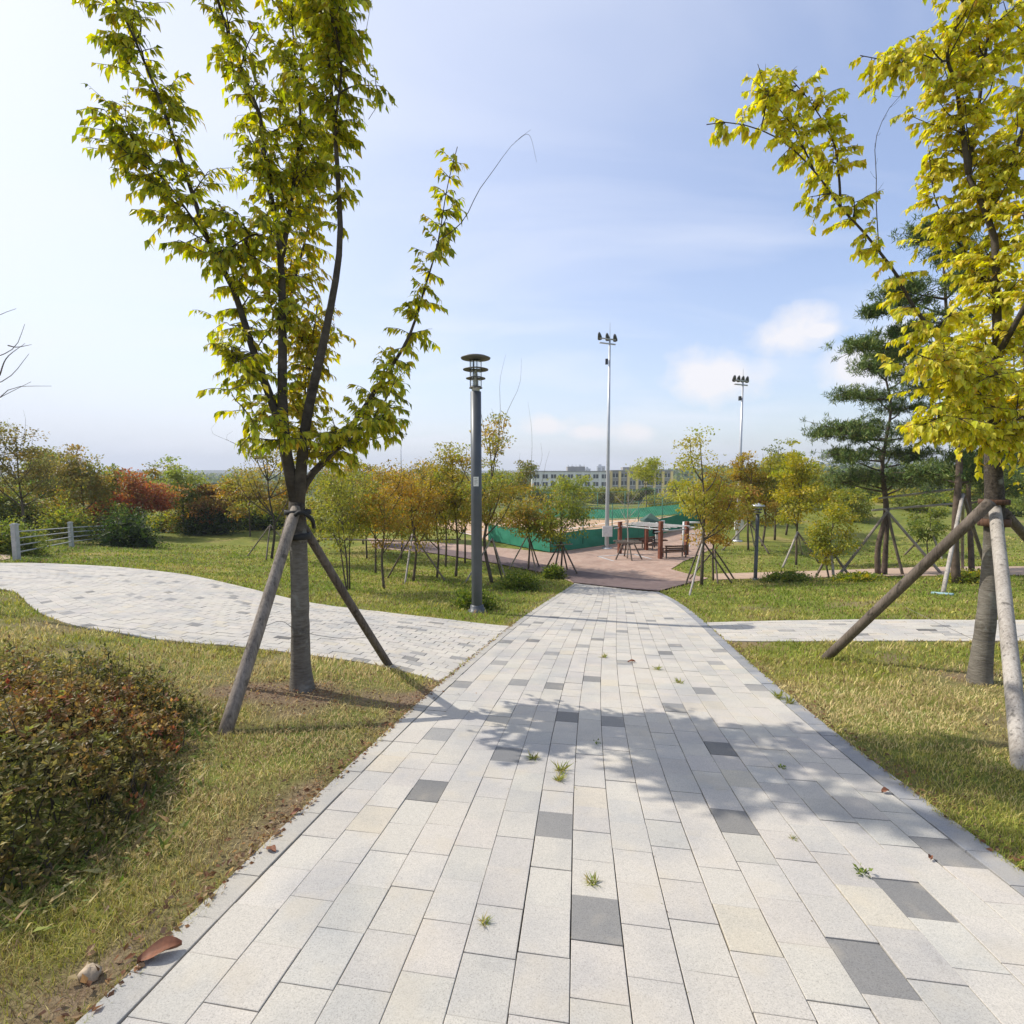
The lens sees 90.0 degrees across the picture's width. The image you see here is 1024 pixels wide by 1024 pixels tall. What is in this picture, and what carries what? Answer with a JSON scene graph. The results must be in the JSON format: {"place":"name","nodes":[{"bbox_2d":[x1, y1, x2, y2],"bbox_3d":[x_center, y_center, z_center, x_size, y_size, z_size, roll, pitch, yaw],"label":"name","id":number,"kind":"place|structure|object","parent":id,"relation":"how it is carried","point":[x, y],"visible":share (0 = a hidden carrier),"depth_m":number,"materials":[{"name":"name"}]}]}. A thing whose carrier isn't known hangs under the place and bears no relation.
{"place":"outdoors","nodes":[
{"label":"outdoors","id":0,"kind":"place"},
{"bbox_2d":[0,563,508,681],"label":"side path","id":1,"kind":"structure","parent":0,"point":[149,604],"depth_m":9.91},
{"bbox_2d":[0,457,1018,475],"bbox_3d":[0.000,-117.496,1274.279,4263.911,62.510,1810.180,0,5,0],"label":"hills","id":2,"kind":"structure","parent":0,"point":[208,472],"depth_m":1581.97,"materials":[{"name":"green plant"}]},
{"bbox_2d":[0,475,1023,1023],"bbox_3d":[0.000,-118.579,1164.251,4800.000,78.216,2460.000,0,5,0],"label":"ground","id":3,"kind":"structure","parent":0,"point":[84,991],"depth_m":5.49,"materials":[{"name":"green plant"}]},
{"bbox_2d":[0,476,37,531],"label":"young tree","id":4,"kind":"object","parent":3,"relation":"on","point":[6,498],"visible":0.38,"depth_m":33.86,"materials":[{"name":"green plant"}]},
{"bbox_2d":[0,513,57,555],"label":"bush","id":5,"kind":"object","parent":3,"relation":"on","point":[5,544],"visible":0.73,"depth_m":19.93,"materials":[{"name":"green plant"}]},
{"bbox_2d":[0,474,58,534],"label":"shrub","id":6,"kind":"object","parent":3,"relation":"on","point":[28,512],"visible":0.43,"depth_m":33.97,"materials":[{"name":"green plant"}]},
{"bbox_2d":[4,454,83,508],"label":"young tree","id":7,"kind":"object","parent":3,"relation":"on","point":[52,491],"visible":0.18,"depth_m":37.43,"materials":[{"name":"green plant"}]},
{"bbox_2d":[0,411,93,530],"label":"young tree","id":8,"kind":"object","parent":3,"relation":"on","point":[21,453],"visible":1,"depth_m":29.89,"materials":[{"name":"green plant"}]},
{"bbox_2d":[37,484,88,526],"bbox_3d":[-30.595,-0.161,34.897,2.758,4.345,2.711,3,6,37],"label":"shrub","id":9,"kind":"object","parent":3,"relation":"on","point":[58,502],"visible":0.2,"depth_m":34.70,"materials":[{"name":"green plant"}]},
{"bbox_2d":[30,496,102,539],"bbox_3d":[-28.514,0.560,32.711,3.996,3.192,3.736,-4,6,-38],"label":"bush","id":10,"kind":"object","parent":3,"relation":"on","point":[58,521],"visible":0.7,"depth_m":32.36,"materials":[{"name":"green plant"}]},
{"bbox_2d":[9,521,143,559],"bbox_3d":[-23.066,1.206,28.154,1.190,3.317,24.277,-2,5,-27],"label":"rail fence","id":11,"kind":"object","parent":3,"relation":"on","point":[15,541],"visible":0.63,"depth_m":19.17,"materials":[{"name":"wood"}]},
{"bbox_2d":[48,443,124,522],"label":"young tree","id":12,"kind":"object","parent":3,"relation":"on","point":[93,490],"visible":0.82,"depth_m":35.59,"materials":[{"name":"green plant"}]},
{"bbox_2d":[77,963,102,982],"bbox_3d":[-1.626,1.782,1.979,0.088,0.061,0.064,0,5,0],"label":"stone","id":13,"kind":"object","parent":3,"relation":"on","point":[90,971],"visible":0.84,"depth_m":1.96,"materials":[{"name":"beige stone"}]},
{"bbox_2d":[78,492,120,533],"bbox_3d":[-30.795,-0.067,38.114,3.854,4.390,3.104,0,5,0],"label":"shrub","id":14,"kind":"object","parent":3,"relation":"on","point":[99,511],"visible":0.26,"depth_m":37.83,"materials":[{"name":"green plant"}]},
{"bbox_2d":[72,463,136,511],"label":"young tree","id":15,"kind":"object","parent":3,"relation":"on","point":[115,481],"visible":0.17,"depth_m":39.67,"materials":[{"name":"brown plant"}]},
{"bbox_2d":[0,634,216,899],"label":"azalea hedge","id":16,"kind":"object","parent":3,"relation":"on","point":[34,689],"visible":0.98,"depth_m":3.30,"materials":[{"name":"green plant"}]},
{"bbox_2d":[80,494,169,547],"bbox_3d":[-22.210,0.662,29.366,4.201,3.457,3.720,0,5,0],"label":"bush","id":17,"kind":"object","parent":3,"relation":"on","point":[128,532],"visible":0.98,"depth_m":28.98,"materials":[{"name":"green plant"}]},
{"bbox_2d":[0,694,253,953],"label":"rank grass","id":18,"kind":"structure","parent":3,"relation":"on","point":[194,726],"depth_m":2.79,"materials":[{"name":"green plant"}]},
{"bbox_2d":[109,467,195,526],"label":"young tree","id":19,"kind":"object","parent":3,"relation":"on","point":[136,490],"visible":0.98,"depth_m":37.56,"materials":[{"name":"brown plant"}]},
{"bbox_2d":[131,460,181,515],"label":"young tree","id":20,"kind":"object","parent":3,"relation":"on","point":[148,471],"visible":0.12,"depth_m":45.40,"materials":[{"name":"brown plant"}]},
{"bbox_2d":[145,509,181,532],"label":"bush","id":21,"kind":"object","parent":3,"relation":"on","point":[162,527],"visible":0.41,"depth_m":43.23,"materials":[{"name":"green plant"}]},
{"bbox_2d":[159,489,198,532],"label":"shrub","id":22,"kind":"object","parent":3,"relation":"on","point":[172,519],"visible":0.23,"depth_m":42.57,"materials":[{"name":"green plant"}]},
{"bbox_2d":[148,454,211,532],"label":"young tree","id":23,"kind":"object","parent":3,"relation":"on","point":[175,475],"visible":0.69,"depth_m":41.36,"materials":[{"name":"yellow plant"}]},
{"bbox_2d":[161,497,250,535],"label":"bush","id":24,"kind":"object","parent":3,"relation":"on","point":[221,525],"visible":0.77,"depth_m":41.21,"materials":[{"name":"green plant"}]},
{"bbox_2d":[182,482,238,524],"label":"young tree","id":25,"kind":"object","parent":3,"relation":"on","point":[204,490],"visible":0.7,"depth_m":41.18,"materials":[{"name":"brown plant"}]},
{"bbox_2d":[211,464,280,536],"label":"young tree","id":26,"kind":"object","parent":3,"relation":"on","point":[226,483],"visible":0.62,"depth_m":39.62,"materials":[{"name":"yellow plant"}]},
{"bbox_2d":[211,422,310,558],"bbox_3d":[-12.968,-1.145,26.680,4.658,7.399,3.485,-2,5,-24],"label":"young tree","id":27,"kind":"object","parent":3,"relation":"on","point":[263,458],"visible":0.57,"depth_m":26.57,"materials":[{"name":"green plant"}]},
{"bbox_2d":[235,505,286,530],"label":"bush","id":28,"kind":"object","parent":3,"relation":"on","point":[261,522],"visible":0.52,"depth_m":45.23,"materials":[{"name":"green plant"}]},
{"bbox_2d":[260,477,318,520],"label":"young tree","id":29,"kind":"object","parent":3,"relation":"on","point":[279,503],"visible":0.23,"depth_m":39.46,"materials":[{"name":"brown plant"}]},
{"bbox_2d":[71,0,536,692],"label":"shade tree","id":30,"kind":"object","parent":3,"relation":"on","point":[335,42],"visible":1,"depth_m":5.28,"materials":[{"name":"green plant"}]},
{"bbox_2d":[217,505,392,734],"bbox_3d":[-2.505,1.124,5.791,1.006,2.434,2.933,1,5,17],"label":"tree support","id":31,"kind":"object","parent":3,"relation":"on","point":[243,675],"visible":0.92,"depth_m":5.17,"materials":[{"name":"brown wood"}]},
{"bbox_2d":[276,472,354,542],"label":"young tree","id":32,"kind":"object","parent":3,"relation":"on","point":[318,519],"visible":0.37,"depth_m":24.71,"materials":[{"name":"green plant"}]},
{"bbox_2d":[76,583,576,1023],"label":"kerb","id":33,"kind":"structure","parent":3,"relation":"on","point":[121,1004],"depth_m":2.53,"materials":[{"name":"concrete"}]},
{"bbox_2d":[137,936,181,963],"bbox_3d":[-1.419,1.763,2.062,0.150,0.040,0.078,-2,5,-25],"label":"fallen leaf","id":34,"kind":"object","parent":33,"relation":"on","point":[162,944],"visible":1,"depth_m":2.08,"materials":[{"name":"brown plant"}]},
{"bbox_2d":[306,464,366,550],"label":"young tree","id":35,"kind":"object","parent":3,"relation":"on","point":[333,474],"visible":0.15,"depth_m":31.82,"materials":[{"name":"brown plant"}]},
{"bbox_2d":[305,467,383,589],"bbox_3d":[-5.094,0.511,15.618,2.644,3.962,3.028,0,5,0],"label":"young tree","id":36,"kind":"object","parent":3,"relation":"on","point":[346,505],"visible":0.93,"depth_m":15.40,"materials":[{"name":"green plant"}]},
{"bbox_2d":[341,463,410,572],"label":"young tree","id":37,"kind":"object","parent":3,"relation":"on","point":[364,493],"visible":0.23,"depth_m":21.98,"materials":[{"name":"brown plant"}]},
{"bbox_2d":[345,458,421,588],"bbox_3d":[-4.148,0.427,16.623,2.436,4.333,2.740,2,5,23],"label":"young tree","id":38,"kind":"object","parent":3,"relation":"on","point":[389,522],"visible":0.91,"depth_m":16.34,"materials":[{"name":"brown plant"}]},
{"bbox_2d":[388,534,444,583],"bbox_3d":[-3.851,1.934,19.596,2.520,2.145,2.227,0,5,0],"label":"tree support","id":39,"kind":"object","parent":3,"relation":"on","point":[411,537],"visible":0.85,"depth_m":20.08,"materials":[{"name":"brown wood"}]},
{"bbox_2d":[391,456,441,539],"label":"young tree","id":40,"kind":"object","parent":3,"relation":"on","point":[421,470],"visible":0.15,"depth_m":37.09,"materials":[{"name":"green plant"}]},
{"bbox_2d":[375,460,466,580],"bbox_3d":[-3.655,0.391,19.700,3.371,4.829,3.518,2,5,21],"label":"young tree","id":41,"kind":"object","parent":3,"relation":"on","point":[428,517],"visible":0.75,"depth_m":19.42,"materials":[{"name":"green plant"}]},
{"bbox_2d":[400,468,467,577],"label":"young tree","id":42,"kind":"object","parent":3,"relation":"on","point":[430,480],"visible":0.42,"depth_m":21.44,"materials":[{"name":"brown plant"}]},
{"bbox_2d":[422,441,489,576],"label":"young tree","id":43,"kind":"object","parent":3,"relation":"on","point":[448,469],"visible":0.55,"depth_m":22.21,"materials":[{"name":"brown plant"}]},
{"bbox_2d":[461,354,489,612],"bbox_3d":[-0.880,-0.622,12.622,0.724,6.384,0.724,0,5,0],"label":"lamp post","id":44,"kind":"object","parent":3,"relation":"on","point":[475,369],"visible":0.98,"depth_m":12.50,"materials":[{"name":"grey metal"}]},
{"bbox_2d":[445,582,506,609],"bbox_3d":[-0.970,2.274,13.543,1.368,0.876,1.382,-4,6,-40],"label":"clipped bush","id":45,"kind":"object","parent":3,"relation":"on","point":[464,599],"visible":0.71,"depth_m":13.39,"materials":[{"name":"green plant"}]},
{"bbox_2d":[441,359,532,583],"bbox_3d":[-1.019,-1.603,20.416,3.326,9.303,3.644,1,5,17],"label":"young tree","id":46,"kind":"object","parent":3,"relation":"on","point":[495,493],"visible":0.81,"depth_m":20.31,"materials":[{"name":"green plant"}]},
{"bbox_2d":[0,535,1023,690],"bbox_3d":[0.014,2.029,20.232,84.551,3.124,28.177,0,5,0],"label":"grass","id":47,"kind":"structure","parent":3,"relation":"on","point":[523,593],"depth_m":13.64,"materials":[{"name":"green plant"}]},
{"bbox_2d":[0,460,1023,495],"bbox_3d":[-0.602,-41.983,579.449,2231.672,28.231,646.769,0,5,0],"label":"wood","id":48,"kind":"object","parent":3,"relation":"on","point":[678,476],"visible":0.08,"depth_m":376.76,"materials":[{"name":"green plant"}]},
{"bbox_2d":[488,503,550,552],"bbox_3d":[0.323,0.937,35.221,0.112,2.920,7.305,-3,6,-35],"label":"court fence","id":49,"kind":"object","parent":3,"relation":"on","point":[500,535],"visible":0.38,"depth_m":35.54,"materials":[{"name":"green fabric"}]},
{"bbox_2d":[493,566,546,590],"bbox_3d":[0.312,2.576,19.160,1.806,1.093,1.684,-4,6,-43],"label":"clipped bush","id":50,"kind":"object","parent":3,"relation":"on","point":[523,580],"visible":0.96,"depth_m":18.95,"materials":[{"name":"green plant"}]},
{"bbox_2d":[500,460,539,502],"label":"park tree","id":51,"kind":"object","parent":3,"relation":"on","point":[530,468],"visible":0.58,"depth_m":75.52,"materials":[{"name":"green plant"}]},
{"bbox_2d":[496,406,575,569],"bbox_3d":[1.236,-1.229,26.276,4.345,8.590,4.614,0,5,0],"label":"young tree","id":52,"kind":"object","parent":3,"relation":"on","point":[523,513],"visible":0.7,"depth_m":25.60,"materials":[{"name":"green plant"}]},
{"bbox_2d":[384,543,691,590],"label":"brick walk","id":53,"kind":"structure","parent":3,"relation":"on","point":[610,580],"depth_m":23.79,"materials":[{"name":"brown brick"}]},
{"bbox_2d":[525,484,554,504],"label":"park tree","id":54,"kind":"object","parent":3,"relation":"on","point":[545,492],"visible":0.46,"depth_m":78.85,"materials":[{"name":"green plant"}]},
{"bbox_2d":[430,516,670,539],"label":"tennis court","id":55,"kind":"object","parent":3,"relation":"on","point":[615,522],"visible":0.2,"depth_m":47.88,"materials":[{"name":"soil"}]},
{"bbox_2d":[537,563,568,579],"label":"clipped bush","id":56,"kind":"object","parent":3,"relation":"on","point":[553,571],"visible":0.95,"depth_m":23.57,"materials":[{"name":"green plant"}]},
{"bbox_2d":[512,477,600,565],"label":"young tree","id":57,"kind":"object","parent":3,"relation":"on","point":[575,512],"visible":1,"depth_m":24.73,"materials":[{"name":"green plant"}]},
{"bbox_2d":[531,467,605,499],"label":"school building","id":58,"kind":"structure","parent":3,"relation":"on","point":[598,478],"depth_m":229.36,"materials":[{"name":"white concrete"}]},
{"bbox_2d":[507,592,631,1023],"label":"path bed","id":59,"kind":"object","parent":3,"relation":"on","point":[572,865],"visible":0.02,"depth_m":2.56,"materials":[{"name":"grey concrete"}]},
{"bbox_2d":[551,474,595,507],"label":"park tree","id":60,"kind":"object","parent":3,"relation":"on","point":[582,480],"visible":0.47,"depth_m":71.06,"materials":[{"name":"green plant"}]},
{"bbox_2d":[585,486,614,503],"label":"park tree","id":61,"kind":"object","parent":3,"relation":"on","point":[602,498],"visible":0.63,"depth_m":83.01,"materials":[{"name":"green plant"}]},
{"bbox_2d":[598,332,617,548],"bbox_3d":[6.201,-4.873,33.687,1.527,14.817,0.727,-1,5,-11],"label":"floodlight mast","id":62,"kind":"object","parent":3,"relation":"on","point":[606,531],"visible":1,"depth_m":33.73,"materials":[{"name":"grey metal"}]},
{"bbox_2d":[605,486,641,503],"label":"park tree","id":63,"kind":"object","parent":3,"relation":"on","point":[622,497],"visible":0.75,"depth_m":83.11,"materials":[{"name":"green plant"}]},
{"bbox_2d":[531,484,722,519],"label":"court fence","id":64,"kind":"object","parent":3,"relation":"on","point":[657,510],"visible":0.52,"depth_m":50.62,"materials":[{"name":"green fabric"}]},
{"bbox_2d":[550,491,717,551],"bbox_3d":[10.531,0.017,38.803,20.946,4.160,0.120,-4,6,-39],"label":"court fence","id":65,"kind":"object","parent":3,"relation":"on","point":[594,538],"visible":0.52,"depth_m":36.16,"materials":[{"name":"green fabric"}]},
{"bbox_2d":[605,467,672,499],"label":"school building","id":66,"kind":"structure","parent":3,"relation":"on","point":[619,478],"depth_m":231.48,"materials":[{"name":"concrete"}]},
{"bbox_2d":[625,456,665,506],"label":"park tree","id":67,"kind":"object","parent":3,"relation":"on","point":[644,473],"visible":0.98,"depth_m":57.12,"materials":[{"name":"green plant"}]},
{"bbox_2d":[642,492,679,506],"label":"park tree","id":68,"kind":"object","parent":3,"relation":"on","point":[665,502],"visible":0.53,"depth_m":61.47,"materials":[{"name":"green plant"}]},
{"bbox_2d":[685,540,731,595],"bbox_3d":[7.038,2.244,19.833,1.626,2.049,4.783,4,6,41],"label":"tree support","id":69,"kind":"object","parent":3,"relation":"on","point":[695,571],"visible":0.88,"depth_m":20.88,"materials":[{"name":"brown wood"}]},
{"bbox_2d":[660,426,763,585],"bbox_3d":[7.854,-0.242,20.876,4.174,6.664,3.056,0,5,0],"label":"young tree","id":70,"kind":"object","parent":3,"relation":"on","point":[695,500],"visible":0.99,"depth_m":20.52,"materials":[{"name":"green plant"}]},
{"bbox_2d":[681,466,754,580],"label":"young tree","id":71,"kind":"object","parent":3,"relation":"on","point":[714,541],"visible":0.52,"depth_m":21.86,"materials":[{"name":"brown plant"}]},
{"bbox_2d":[732,369,748,541],"bbox_3d":[15.821,-3.886,35.774,1.494,12.030,0.706,-1,5,-10],"label":"floodlight mast","id":72,"kind":"object","parent":3,"relation":"on","point":[740,398],"visible":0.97,"depth_m":35.59,"materials":[{"name":"grey metal"}]},
{"bbox_2d":[719,450,793,549],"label":"young tree","id":73,"kind":"object","parent":3,"relation":"on","point":[754,495],"visible":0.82,"depth_m":32.31,"materials":[{"name":"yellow plant"}]},
{"bbox_2d":[752,503,764,579],"bbox_3d":[10.515,1.333,22.007,0.553,3.447,0.553,0,5,0],"label":"lamp post","id":74,"kind":"object","parent":3,"relation":"on","point":[757,512],"visible":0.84,"depth_m":21.95,"materials":[{"name":"grey metal"}]},
{"bbox_2d":[732,452,795,545],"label":"young tree","id":75,"kind":"object","parent":3,"relation":"on","point":[771,462],"visible":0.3,"depth_m":33.33,"materials":[{"name":"green plant"}]},
{"bbox_2d":[761,437,795,539],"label":"young tree","id":76,"kind":"object","parent":3,"relation":"on","point":[775,452],"visible":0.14,"depth_m":35.66,"materials":[{"name":"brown plant"}]},
{"bbox_2d":[752,568,819,582],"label":"bush","id":77,"kind":"object","parent":3,"relation":"on","point":[782,577],"visible":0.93,"depth_m":20.86,"materials":[{"name":"green plant"}]},
{"bbox_2d":[765,440,819,534],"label":"young tree","id":78,"kind":"object","parent":3,"relation":"on","point":[803,455],"visible":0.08,"depth_m":36.41,"materials":[{"name":"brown plant"}]},
{"bbox_2d":[767,451,837,564],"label":"young tree","id":79,"kind":"object","parent":3,"relation":"on","point":[799,473],"visible":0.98,"depth_m":26.95,"materials":[{"name":"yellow plant"}]},
{"bbox_2d":[804,498,864,578],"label":"young tree","id":80,"kind":"object","parent":3,"relation":"on","point":[819,535],"visible":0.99,"depth_m":21.29,"materials":[{"name":"green plant"}]},
{"bbox_2d":[655,592,1023,896],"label":"kerb","id":81,"kind":"structure","parent":3,"relation":"on","point":[977,851],"depth_m":3.64,"materials":[{"name":"concrete"}]},
{"bbox_2d":[831,487,875,523],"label":"park tree","id":82,"kind":"object","parent":3,"relation":"on","point":[855,503],"visible":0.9,"depth_m":39.71,"materials":[{"name":"green plant"}]},
{"bbox_2d":[826,570,890,582],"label":"bush","id":83,"kind":"object","parent":3,"relation":"on","point":[853,577],"visible":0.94,"depth_m":19.95,"materials":[{"name":"green plant"}]},
{"bbox_2d":[706,0,1023,684],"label":"shade tree","id":84,"kind":"object","parent":3,"relation":"on","point":[976,390],"visible":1,"depth_m":5.55,"materials":[{"name":"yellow plant"}]},
{"bbox_2d":[714,566,1023,579],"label":"brick walk","id":85,"kind":"structure","parent":3,"relation":"on","point":[1013,570],"depth_m":23.40,"materials":[{"name":"brown brick"}]},
{"bbox_2d":[799,352,953,574],"bbox_3d":[15.638,-2.144,22.304,7.039,9.905,5.312,0,5,0],"label":"pine tree","id":86,"kind":"object","parent":3,"relation":"on","point":[857,431],"visible":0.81,"depth_m":21.53,"materials":[{"name":"green plant"}]},
{"bbox_2d":[836,488,962,577],"bbox_3d":[16.563,0.936,21.653,6.166,3.931,0.884,-1,5,-10],"label":"tree support","id":87,"kind":"object","parent":3,"relation":"on","point":[888,513],"visible":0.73,"depth_m":21.74,"materials":[{"name":"brown wood"}]},
{"bbox_2d":[888,491,942,510],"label":"park tree","id":88,"kind":"object","parent":3,"relation":"on","point":[905,501],"visible":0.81,"depth_m":41.52,"materials":[{"name":"green plant"}]},
{"bbox_2d":[818,210,1023,583],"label":"pine tree","id":89,"kind":"object","parent":3,"relation":"on","point":[941,471],"visible":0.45,"depth_m":17.24,"materials":[{"name":"green plant"}]},
{"bbox_2d":[820,499,1023,770],"bbox_3d":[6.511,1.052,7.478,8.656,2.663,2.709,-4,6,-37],"label":"tree support","id":90,"kind":"object","parent":3,"relation":"on","point":[995,522],"visible":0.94,"depth_m":5.47,"materials":[{"name":"brown wood"}]},
{"bbox_2d":[902,503,950,553],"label":"young tree","id":91,"kind":"object","parent":3,"relation":"on","point":[918,523],"visible":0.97,"depth_m":29.06,"materials":[{"name":"green plant"}]},
{"bbox_2d":[941,493,981,591],"bbox_3d":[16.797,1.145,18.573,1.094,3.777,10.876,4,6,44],"label":"tree support","id":92,"kind":"object","parent":3,"relation":"on","point":[963,505],"visible":0.72,"depth_m":17.24,"materials":[{"name":"grey wood"}]},
{"bbox_2d":[939,485,983,509],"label":"park tree","id":93,"kind":"object","parent":3,"relation":"on","point":[951,493],"visible":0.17,"depth_m":56.06,"materials":[{"name":"green plant"}]},
{"bbox_2d":[912,232,1023,661],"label":"young tree","id":94,"kind":"object","parent":3,"relation":"on","point":[1017,365],"visible":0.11,"depth_m":7.02,"materials":[{"name":"green plant"}]},
{"bbox_2d":[925,564,1014,583],"bbox_3d":[15.849,2.224,17.757,2.119,0.915,1.724,0,5,0],"label":"bush","id":95,"kind":"object","parent":3,"relation":"on","point":[970,576],"visible":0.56,"depth_m":17.44,"materials":[{"name":"green plant"}]},
{"bbox_2d":[919,345,1023,570],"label":"pine tree","id":96,"kind":"object","parent":3,"relation":"on","point":[1012,491],"visible":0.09,"depth_m":20.57,"materials":[{"name":"green plant"}]},
{"bbox_2d":[1004,470,1023,511],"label":"park tree","id":97,"kind":"object","parent":3,"relation":"on","point":[1018,504],"visible":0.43,"depth_m":44.35,"materials":[{"name":"green plant"}]},
{"bbox_2d":[0,0,1023,470],"label":"sky","id":98,"kind":"structure","parent":0,"point":[626,222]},
{"bbox_2d":[368,528,712,590],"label":"plaza","id":99,"kind":"structure","parent":0,"point":[589,560],"depth_m":30.18,"materials":[{"name":"brick"}]},
{"bbox_2d":[613,540,642,560],"bbox_3d":[6.798,2.328,30.148,1.805,1.249,1.856,0,5,0],"label":"tree support","id":100,"kind":"object","parent":99,"relation":"on","point":[625,542],"visible":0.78,"depth_m":29.80,"materials":[{"name":"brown wood"}]},
{"bbox_2d":[613,513,693,558],"bbox_3d":[9.065,1.438,31.991,4.369,2.470,4.225,-4,6,-44],"label":"pergola","id":101,"kind":"object","parent":99,"relation":"on","point":[646,520],"visible":0.83,"depth_m":31.36,"materials":[{"name":"red wood"}]},
{"bbox_2d":[663,545,688,557],"bbox_3d":[9.664,2.369,30.451,1.500,0.860,0.540,-1,5,-11],"label":"bench","id":102,"kind":"object","parent":99,"relation":"on","point":[681,548],"visible":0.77,"depth_m":30.23,"materials":[{"name":"brown wood"}]},
{"bbox_2d":[121,583,1023,1023],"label":"paved path","id":103,"kind":"structure","parent":0,"point":[387,879],"depth_m":2.62,"materials":[{"name":"grey stone"}]},
{"bbox_2d":[707,619,1023,641],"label":"cross path","id":104,"kind":"structure","parent":0,"point":[911,630],"depth_m":9.87,"materials":[{"name":"grey stone"}]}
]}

